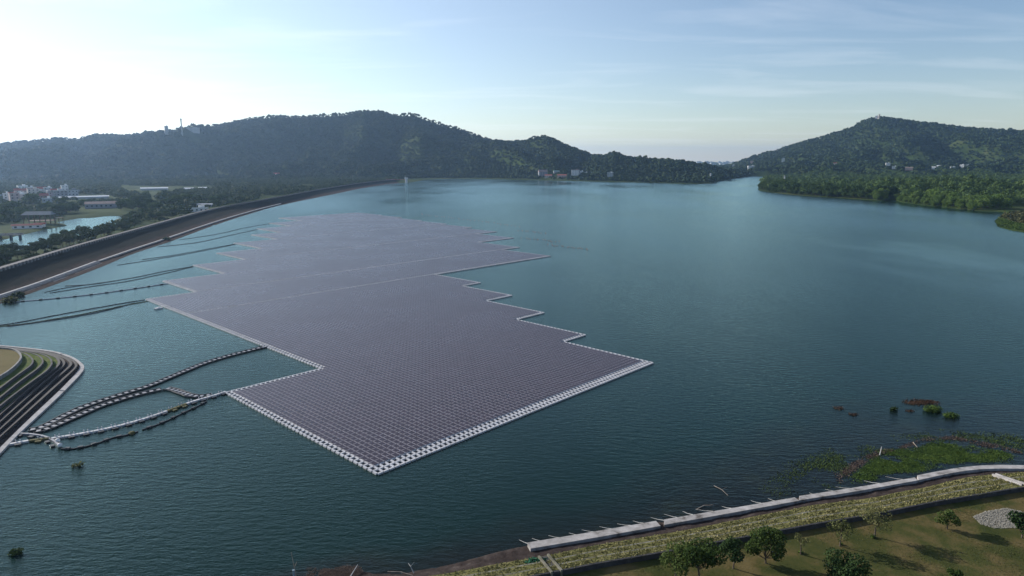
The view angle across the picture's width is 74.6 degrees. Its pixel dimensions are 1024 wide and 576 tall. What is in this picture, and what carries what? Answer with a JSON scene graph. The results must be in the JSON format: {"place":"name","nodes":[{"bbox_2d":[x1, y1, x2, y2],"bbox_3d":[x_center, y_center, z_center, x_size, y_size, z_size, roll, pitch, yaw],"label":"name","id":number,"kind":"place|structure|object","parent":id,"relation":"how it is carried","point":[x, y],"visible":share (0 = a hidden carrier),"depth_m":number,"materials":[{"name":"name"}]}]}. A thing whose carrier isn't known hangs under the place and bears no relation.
{"place":"outdoors","nodes":[
{"label":"outdoors","id":0,"kind":"place"},
{"bbox_2d":[0,351,79,446],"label":"headland ground","id":1,"kind":"structure","parent":0,"point":[26,362],"depth_m":175.26,"materials":[{"name":"green plant"}]},
{"bbox_2d":[0,349,19,374],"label":"headland top","id":2,"kind":"object","parent":1,"relation":"on","point":[9,359],"visible":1,"depth_m":186.92,"materials":[{"name":"beige soil"}]},
{"bbox_2d":[0,347,21,379],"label":"terrace wall","id":3,"kind":"structure","parent":1,"relation":"on","point":[11,369],"depth_m":181.08,"materials":[{"name":"concrete"}]},
{"bbox_2d":[0,351,33,391],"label":"terrace wall","id":4,"kind":"structure","parent":1,"relation":"on","point":[16,377],"depth_m":176.53,"materials":[{"name":"concrete"}]},
{"bbox_2d":[0,350,43,400],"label":"terrace wall","id":5,"kind":"structure","parent":1,"relation":"on","point":[20,382],"depth_m":174.59,"materials":[{"name":"concrete"}]},
{"bbox_2d":[0,349,52,409],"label":"terrace wall","id":6,"kind":"structure","parent":1,"relation":"on","point":[21,390],"depth_m":172.13,"materials":[{"name":"concrete"}]},
{"bbox_2d":[0,345,62,354],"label":"headland kerb","id":7,"kind":"structure","parent":1,"relation":"on","point":[59,353],"depth_m":213.78,"materials":[{"name":"concrete"}]},
{"bbox_2d":[0,391,63,454],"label":"headland kerb","id":8,"kind":"structure","parent":1,"relation":"on","point":[33,418],"depth_m":155.47,"materials":[{"name":"concrete"}]},
{"bbox_2d":[0,347,77,439],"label":"stepped revetment","id":9,"kind":"object","parent":1,"relation":"on","point":[52,373],"visible":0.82,"depth_m":170.05,"materials":[{"name":"grey concrete"}]},
{"bbox_2d":[60,354,83,391],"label":"headland kerb","id":10,"kind":"structure","parent":1,"relation":"on","point":[72,380],"depth_m":188.17,"materials":[{"name":"concrete"}]},
{"bbox_2d":[0,205,227,267],"bbox_3d":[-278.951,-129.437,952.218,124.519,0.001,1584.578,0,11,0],"label":"dam road","id":11,"kind":"structure","parent":0,"point":[87,241],"depth_m":421.98,"materials":[{"name":"grey asphalt"}]},
{"bbox_2d":[0,180,397,303],"bbox_3d":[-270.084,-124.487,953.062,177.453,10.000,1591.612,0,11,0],"label":"dam embankment","id":12,"kind":"structure","parent":0,"point":[22,275],"depth_m":453.29,"materials":[{"name":"concrete"}]},
{"bbox_2d":[0,296,18,302],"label":"shore bush","id":13,"kind":"object","parent":12,"relation":"on","point":[8,299],"visible":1,"depth_m":284.80,"materials":[{"name":"green plant"}]},
{"bbox_2d":[10,291,24,296],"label":"shore bush","id":14,"kind":"object","parent":12,"relation":"on","point":[17,294],"visible":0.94,"depth_m":296.93,"materials":[{"name":"green plant"}]},
{"bbox_2d":[0,261,100,298],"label":"toe kerb","id":15,"kind":"structure","parent":12,"relation":"on","point":[51,279],"depth_m":333.34,"materials":[{"name":"concrete"}]},
{"bbox_2d":[98,203,280,261],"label":"toe kerb","id":16,"kind":"structure","parent":12,"relation":"on","point":[115,255],"depth_m":526.97,"materials":[{"name":"concrete"}]},
{"bbox_2d":[0,179,394,271],"bbox_3d":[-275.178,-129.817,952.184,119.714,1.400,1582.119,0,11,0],"label":"parapet wall","id":17,"kind":"structure","parent":12,"relation":"on","point":[53,253],"depth_m":477.64,"materials":[{"name":"concrete"}]},
{"bbox_2d":[0,176,1023,575],"bbox_3d":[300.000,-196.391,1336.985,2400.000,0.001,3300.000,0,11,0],"label":"water","id":18,"kind":"structure","parent":0,"point":[766,332],"depth_m":180.15,"materials":[{"name":"teal liquid"}]},
{"bbox_2d":[7,547,23,555],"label":"water shrub","id":19,"kind":"object","parent":18,"relation":"in","point":[18,551],"visible":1,"depth_m":103.62,"materials":[{"name":"green plant"}]},
{"bbox_2d":[9,436,48,446],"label":"float line","id":20,"kind":"object","parent":18,"relation":"on","point":[36,440],"visible":1,"depth_m":144.50,"materials":[{"name":"plastic"}]},
{"bbox_2d":[17,433,58,447],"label":"float line","id":21,"kind":"object","parent":18,"relation":"on","point":[32,435],"visible":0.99,"depth_m":146.87,"materials":[{"name":"plastic"}]},
{"bbox_2d":[0,299,146,326],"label":"mooring cable","id":22,"kind":"object","parent":18,"relation":"on","point":[69,316],"visible":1,"depth_m":260.92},
{"bbox_2d":[16,283,167,301],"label":"mooring cable","id":23,"kind":"object","parent":18,"relation":"on","point":[85,295],"visible":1,"depth_m":299.11,"materials":[{"name":"grey plastic"}]},
{"bbox_2d":[33,387,162,433],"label":"floating walkway","id":24,"kind":"structure","parent":18,"relation":"on","point":[78,415],"depth_m":162.82,"materials":[{"name":"plastic"}]},
{"bbox_2d":[61,431,137,449],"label":"mooring cable","id":25,"kind":"object","parent":18,"relation":"on","point":[104,440],"visible":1,"depth_m":144.29,"materials":[{"name":"black plastic"}]},
{"bbox_2d":[46,266,192,292],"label":"mooring cable","id":26,"kind":"object","parent":18,"relation":"on","point":[114,280],"visible":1,"depth_m":330.77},
{"bbox_2d":[50,390,226,439],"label":"float line","id":27,"kind":"object","parent":18,"relation":"on","point":[127,424],"visible":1,"depth_m":156.11,"materials":[{"name":"plastic"}]},
{"bbox_2d":[28,345,267,431],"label":"floating walkway","id":28,"kind":"structure","parent":18,"relation":"on","point":[86,405],"depth_m":176.41,"materials":[{"name":"plastic"}]},
{"bbox_2d":[142,401,206,429],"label":"mooring cable","id":29,"kind":"object","parent":18,"relation":"on","point":[173,417],"visible":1,"depth_m":158.14,"materials":[{"name":"black plastic"}]},
{"bbox_2d":[121,244,234,264],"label":"mooring cable","id":30,"kind":"object","parent":18,"relation":"on","point":[182,253],"visible":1,"depth_m":429.22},
{"bbox_2d":[163,386,210,397],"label":"floating walkway","id":31,"kind":"structure","parent":18,"relation":"on","point":[185,393],"depth_m":173.92,"materials":[{"name":"plastic"}]},
{"bbox_2d":[269,213,401,225],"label":"floating solar array","id":32,"kind":"object","parent":18,"relation":"on","point":[320,219],"visible":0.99,"depth_m":680.00,"materials":[{"name":"glass"}]},
{"bbox_2d":[162,234,519,291],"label":"floating solar array","id":33,"kind":"object","parent":18,"relation":"on","point":[257,270],"visible":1,"depth_m":399.63,"materials":[{"name":"glass"}]},
{"bbox_2d":[145,250,550,314],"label":"floating solar array","id":34,"kind":"object","parent":18,"relation":"on","point":[192,302],"visible":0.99,"depth_m":329.04,"materials":[{"name":"glass"}]},
{"bbox_2d":[252,218,444,238],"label":"floating solar array","id":35,"kind":"object","parent":18,"relation":"on","point":[326,228],"visible":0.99,"depth_m":591.21,"materials":[{"name":"glass"}]},
{"bbox_2d":[216,224,494,259],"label":"floating solar array","id":36,"kind":"object","parent":18,"relation":"on","point":[282,246],"visible":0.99,"depth_m":497.61,"materials":[{"name":"glass"}]},
{"bbox_2d":[185,274,653,474],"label":"floating solar array","id":37,"kind":"object","parent":18,"relation":"on","point":[446,349],"visible":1,"depth_m":198.00,"materials":[{"name":"glass"}]},
{"bbox_2d":[758,429,1023,497],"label":"water plants","id":38,"kind":"object","parent":18,"relation":"on","point":[867,448],"visible":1,"depth_m":137.63,"materials":[{"name":"green plant"}]},
{"bbox_2d":[902,398,939,405],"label":"water shrub","id":39,"kind":"object","parent":18,"relation":"in","point":[922,401],"visible":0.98,"depth_m":168.28,"materials":[{"name":"brown plant"}]},
{"bbox_2d":[833,435,1023,482],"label":"plant debris","id":40,"kind":"object","parent":18,"relation":"on","point":[861,463],"visible":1,"depth_m":139.96,"materials":[{"name":"brown plant"}]},
{"bbox_2d":[851,439,1013,483],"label":"water plants","id":41,"kind":"object","parent":18,"relation":"on","point":[950,452],"visible":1,"depth_m":136.74,"materials":[{"name":"green plant"}]},
{"bbox_2d":[923,404,943,412],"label":"water shrub","id":42,"kind":"object","parent":18,"relation":"in","point":[933,408],"visible":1,"depth_m":162.10,"materials":[{"name":"green plant"}]},
{"bbox_2d":[943,411,959,418],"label":"water shrub","id":43,"kind":"object","parent":18,"relation":"in","point":[950,415],"visible":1,"depth_m":158.55,"materials":[{"name":"green plant"}]},
{"bbox_2d":[0,112,1023,263],"bbox_3d":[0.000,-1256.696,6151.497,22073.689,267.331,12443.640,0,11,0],"label":"ground","id":44,"kind":"structure","parent":0,"point":[6,227],"depth_m":2357.55,"materials":[{"name":"green plant"}]},
{"bbox_2d":[0,251,14,258],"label":"tree","id":45,"kind":"object","parent":44,"relation":"on","point":[3,254],"visible":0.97,"depth_m":365.56,"materials":[{"name":"green plant"}]},
{"bbox_2d":[0,242,19,247],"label":"tree","id":46,"kind":"object","parent":44,"relation":"on","point":[13,245],"visible":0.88,"depth_m":397.90,"materials":[{"name":"green plant"}]},
{"bbox_2d":[0,233,23,238],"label":"footbridge","id":47,"kind":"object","parent":44,"relation":"on","point":[10,235],"visible":0.97,"depth_m":509.52,"materials":[{"name":"concrete"}]},
{"bbox_2d":[8,191,19,201],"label":"house","id":48,"kind":"structure","parent":44,"relation":"on","point":[14,196],"depth_m":912.87,"materials":[{"name":"white concrete"}]},
{"bbox_2d":[6,201,21,207],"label":"tree","id":49,"kind":"object","parent":44,"relation":"on","point":[13,203],"visible":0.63,"depth_m":764.91,"materials":[{"name":"green plant"}]},
{"bbox_2d":[14,207,25,213],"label":"tree","id":50,"kind":"object","parent":44,"relation":"on","point":[18,209],"visible":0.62,"depth_m":686.58,"materials":[{"name":"green plant"}]},
{"bbox_2d":[11,223,42,228],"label":"hut","id":51,"kind":"object","parent":44,"relation":"on","point":[26,226],"visible":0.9,"depth_m":576.65,"materials":[{"name":"white paint"}]},
{"bbox_2d":[22,193,39,205],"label":"tree","id":52,"kind":"object","parent":44,"relation":"on","point":[32,197],"visible":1,"depth_m":846.61,"materials":[{"name":"green plant"}]},
{"bbox_2d":[26,187,38,193],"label":"house","id":53,"kind":"structure","parent":44,"relation":"on","point":[35,190],"depth_m":1070.00,"materials":[{"name":"white concrete"}]},
{"bbox_2d":[21,211,63,223],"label":"pavilion","id":54,"kind":"structure","parent":44,"relation":"on","point":[39,213],"depth_m":613.00,"materials":[{"name":"grey metal"}]},
{"bbox_2d":[38,242,52,249],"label":"tree","id":55,"kind":"object","parent":44,"relation":"on","point":[44,245],"visible":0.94,"depth_m":415.60,"materials":[{"name":"green plant"}]},
{"bbox_2d":[46,189,67,196],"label":"house","id":56,"kind":"structure","parent":44,"relation":"on","point":[59,192],"depth_m":1013.41,"materials":[{"name":"white concrete"}]},
{"bbox_2d":[53,204,64,210],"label":"tree","id":57,"kind":"object","parent":44,"relation":"on","point":[58,207],"visible":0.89,"depth_m":723.03,"materials":[{"name":"green plant"}]},
{"bbox_2d":[59,234,76,246],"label":"tree","id":58,"kind":"object","parent":44,"relation":"on","point":[67,238],"visible":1,"depth_m":437.12,"materials":[{"name":"green plant"}]},
{"bbox_2d":[68,188,78,195],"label":"house","id":59,"kind":"structure","parent":44,"relation":"on","point":[73,192],"depth_m":1072.23,"materials":[{"name":"white concrete"}]},
{"bbox_2d":[58,195,108,198],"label":"long shed","id":60,"kind":"structure","parent":44,"relation":"on","point":[92,197],"depth_m":1004.32,"materials":[{"name":"white metal"}]},
{"bbox_2d":[79,230,96,237],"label":"tree","id":61,"kind":"object","parent":44,"relation":"on","point":[90,233],"visible":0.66,"depth_m":466.75,"materials":[{"name":"green plant"}]},
{"bbox_2d":[84,201,116,208],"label":"barn","id":62,"kind":"structure","parent":44,"relation":"on","point":[99,204],"depth_m":808.34,"materials":[{"name":"white metal"}]},
{"bbox_2d":[98,226,111,236],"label":"tree","id":63,"kind":"object","parent":44,"relation":"on","point":[103,230],"visible":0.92,"depth_m":494.16,"materials":[{"name":"green plant"}]},
{"bbox_2d":[115,201,126,208],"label":"tree","id":64,"kind":"object","parent":44,"relation":"on","point":[119,204],"visible":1,"depth_m":774.21,"materials":[{"name":"green plant"}]},
{"bbox_2d":[126,201,136,208],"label":"tree","id":65,"kind":"object","parent":44,"relation":"on","point":[130,205],"visible":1,"depth_m":774.90,"materials":[{"name":"green plant"}]},
{"bbox_2d":[140,187,167,189],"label":"greenhouse","id":66,"kind":"object","parent":44,"relation":"on","point":[153,188],"visible":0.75,"depth_m":1272.98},
{"bbox_2d":[184,127,199,132],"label":"ridge building","id":67,"kind":"structure","parent":44,"relation":"on","point":[195,130],"depth_m":2479.15,"materials":[{"name":"white glass"}]},
{"bbox_2d":[190,205,208,211],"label":"roadside shed","id":68,"kind":"structure","parent":44,"relation":"on","point":[199,208],"depth_m":758.01,"materials":[{"name":"white paint"}]},
{"bbox_2d":[0,176,400,228],"bbox_3d":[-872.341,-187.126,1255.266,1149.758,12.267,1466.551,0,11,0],"label":"forest","id":69,"kind":"object","parent":44,"relation":"on","point":[253,188],"visible":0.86,"depth_m":1209.13,"materials":[{"name":"green plant"}]},
{"bbox_2d":[0,109,749,182],"bbox_3d":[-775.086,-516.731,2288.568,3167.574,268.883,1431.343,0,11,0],"label":"forest","id":70,"kind":"object","parent":44,"relation":"on","point":[19,150],"visible":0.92,"depth_m":2243.96,"materials":[{"name":"green plant"}]},
{"bbox_2d":[696,161,734,164],"bbox_3d":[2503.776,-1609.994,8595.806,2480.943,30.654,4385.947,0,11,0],"label":"distant town","id":71,"kind":"object","parent":44,"relation":"on","point":[722,163],"visible":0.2,"depth_m":7844.68},
{"bbox_2d":[718,116,1023,175],"bbox_3d":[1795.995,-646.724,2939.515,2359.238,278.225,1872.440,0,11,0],"label":"forest","id":72,"kind":"object","parent":44,"relation":"on","point":[992,139],"visible":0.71,"depth_m":2863.31,"materials":[{"name":"green plant"}]},
{"bbox_2d":[883,184,896,195],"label":"tree","id":73,"kind":"object","parent":44,"relation":"on","point":[888,186],"visible":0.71,"depth_m":1001.31,"materials":[{"name":"green plant"}]},
{"bbox_2d":[757,167,1023,202],"bbox_3d":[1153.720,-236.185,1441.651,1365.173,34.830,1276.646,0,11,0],"label":"forest","id":74,"kind":"object","parent":44,"relation":"on","point":[980,182],"visible":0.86,"depth_m":1120.41,"materials":[{"name":"green plant"}]},
{"bbox_2d":[909,191,920,198],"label":"bamboo clump","id":75,"kind":"object","parent":44,"relation":"on","point":[916,194],"visible":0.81,"depth_m":921.74,"materials":[{"name":"green plant"}]},
{"bbox_2d":[946,196,958,205],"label":"bamboo clump","id":76,"kind":"object","parent":44,"relation":"on","point":[951,201],"visible":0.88,"depth_m":835.05,"materials":[{"name":"green plant"}]},
{"bbox_2d":[976,198,989,208],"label":"bamboo clump","id":77,"kind":"object","parent":44,"relation":"on","point":[982,203],"visible":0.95,"depth_m":793.23,"materials":[{"name":"green plant"}]},
{"bbox_2d":[980,195,997,207],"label":"bamboo clump","id":78,"kind":"object","parent":44,"relation":"on","point":[991,203],"visible":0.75,"depth_m":797.45,"materials":[{"name":"green plant"}]},
{"bbox_2d":[989,194,1003,207],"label":"bamboo clump","id":79,"kind":"object","parent":44,"relation":"on","point":[998,200],"visible":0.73,"depth_m":803.46,"materials":[{"name":"green plant"}]},
{"bbox_2d":[1000,197,1012,208],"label":"bamboo clump","id":80,"kind":"object","parent":44,"relation":"on","point":[1006,202],"visible":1,"depth_m":792.83,"materials":[{"name":"green plant"}]},
{"bbox_2d":[1000,210,1023,222],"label":"scrub","id":81,"kind":"object","parent":44,"relation":"on","point":[1016,216],"visible":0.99,"depth_m":684.91,"materials":[{"name":"green plant"}]},
{"bbox_2d":[0,0,1023,161],"label":"sky","id":82,"kind":"structure","parent":0,"point":[689,80],"materials":[{"name":"blue"}]},
{"bbox_2d":[357,471,1023,575],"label":"bank slope","id":83,"kind":"structure","parent":0,"point":[508,556],"depth_m":108.97,"materials":[{"name":"green plant"}]},
{"bbox_2d":[305,565,363,575],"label":"plant debris","id":84,"kind":"object","parent":83,"relation":"on","point":[347,571],"visible":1,"depth_m":98.93,"materials":[{"name":"brown plant"}]},
{"bbox_2d":[523,557,545,563],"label":"creeper","id":85,"kind":"object","parent":83,"relation":"on","point":[531,560],"visible":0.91,"depth_m":100.39,"materials":[{"name":"teal plant"}]},
{"bbox_2d":[538,554,562,575],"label":"drain chute","id":86,"kind":"object","parent":83,"relation":"on","point":[547,557],"visible":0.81,"depth_m":98.84,"materials":[{"name":"concrete"}]},
{"bbox_2d":[527,521,660,551],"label":"edge slab","id":87,"kind":"structure","parent":83,"relation":"on","point":[587,537],"depth_m":107.26,"materials":[{"name":"concrete"}]},
{"bbox_2d":[664,497,798,526],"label":"edge slab","id":88,"kind":"structure","parent":83,"relation":"on","point":[695,518],"depth_m":114.53,"materials":[{"name":"concrete"}]},
{"bbox_2d":[799,477,917,502],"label":"edge slab","id":89,"kind":"structure","parent":83,"relation":"on","point":[843,492],"depth_m":122.05,"materials":[{"name":"concrete"}]},
{"bbox_2d":[917,465,1023,482],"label":"edge slab","id":90,"kind":"structure","parent":83,"relation":"on","point":[944,473],"depth_m":130.15,"materials":[{"name":"concrete"}]},
{"bbox_2d":[992,473,1023,485],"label":"drain chute","id":91,"kind":"object","parent":83,"relation":"on","point":[1009,479],"visible":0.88,"depth_m":124.83,"materials":[{"name":"concrete"}]},
{"bbox_2d":[564,492,1023,575],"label":"lawn","id":92,"kind":"structure","parent":0,"point":[954,552],"depth_m":103.17,"materials":[{"name":"green plant"}]},
{"bbox_2d":[659,540,690,575],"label":"sapling","id":93,"kind":"object","parent":92,"relation":"on","point":[677,563],"visible":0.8,"depth_m":95.27,"materials":[{"name":"green plant"}]},
{"bbox_2d":[677,537,727,575],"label":"sapling","id":94,"kind":"object","parent":92,"relation":"on","point":[704,553],"visible":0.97,"depth_m":93.99,"materials":[{"name":"green plant"}]},
{"bbox_2d":[719,536,744,568],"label":"sapling","id":95,"kind":"object","parent":92,"relation":"on","point":[728,548],"visible":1,"depth_m":97.42,"materials":[{"name":"green plant"}]},
{"bbox_2d":[744,525,786,563],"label":"sapling","id":96,"kind":"object","parent":92,"relation":"on","point":[767,534],"visible":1,"depth_m":98.09,"materials":[{"name":"green plant"}]},
{"bbox_2d":[530,486,1023,575],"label":"drain wall","id":97,"kind":"structure","parent":92,"relation":"on","point":[608,563],"depth_m":108.94,"materials":[{"name":"concrete"}]},
{"bbox_2d":[795,532,809,554],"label":"sapling","id":98,"kind":"object","parent":92,"relation":"on","point":[802,539],"visible":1,"depth_m":101.64,"materials":[{"name":"green plant"}]},
{"bbox_2d":[826,518,854,546],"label":"sapling","id":99,"kind":"object","parent":92,"relation":"on","point":[841,527],"visible":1,"depth_m":103.48,"materials":[{"name":"green plant"}]},
{"bbox_2d":[822,547,873,575],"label":"bush","id":100,"kind":"object","parent":92,"relation":"on","point":[848,568],"visible":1,"depth_m":94.12,"materials":[{"name":"green plant"}]},
{"bbox_2d":[858,506,893,536],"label":"sapling","id":101,"kind":"object","parent":92,"relation":"on","point":[876,523],"visible":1,"depth_m":105.93,"materials":[{"name":"green plant"}]},
{"bbox_2d":[934,508,961,528],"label":"sapling","id":102,"kind":"object","parent":92,"relation":"on","point":[947,514],"visible":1,"depth_m":108.45,"materials":[{"name":"green plant"}]},
{"bbox_2d":[946,568,963,575],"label":"sapling","id":103,"kind":"object","parent":92,"relation":"on","point":[951,571],"visible":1,"depth_m":94.31,"materials":[{"name":"green plant"}]},
{"bbox_2d":[1006,510,1023,537],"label":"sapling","id":104,"kind":"object","parent":92,"relation":"on","point":[1016,518],"visible":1,"depth_m":105.78,"materials":[{"name":"green plant"}]},
{"bbox_2d":[973,508,1022,527],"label":"gravel","id":105,"kind":"structure","parent":0,"point":[992,516],"depth_m":112.08,"materials":[{"name":"grey gravel"}]},
{"bbox_2d":[994,218,1023,230],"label":"grass","id":106,"kind":"structure","parent":0,"point":[1006,223],"depth_m":609.85,"materials":[{"name":"plant"}]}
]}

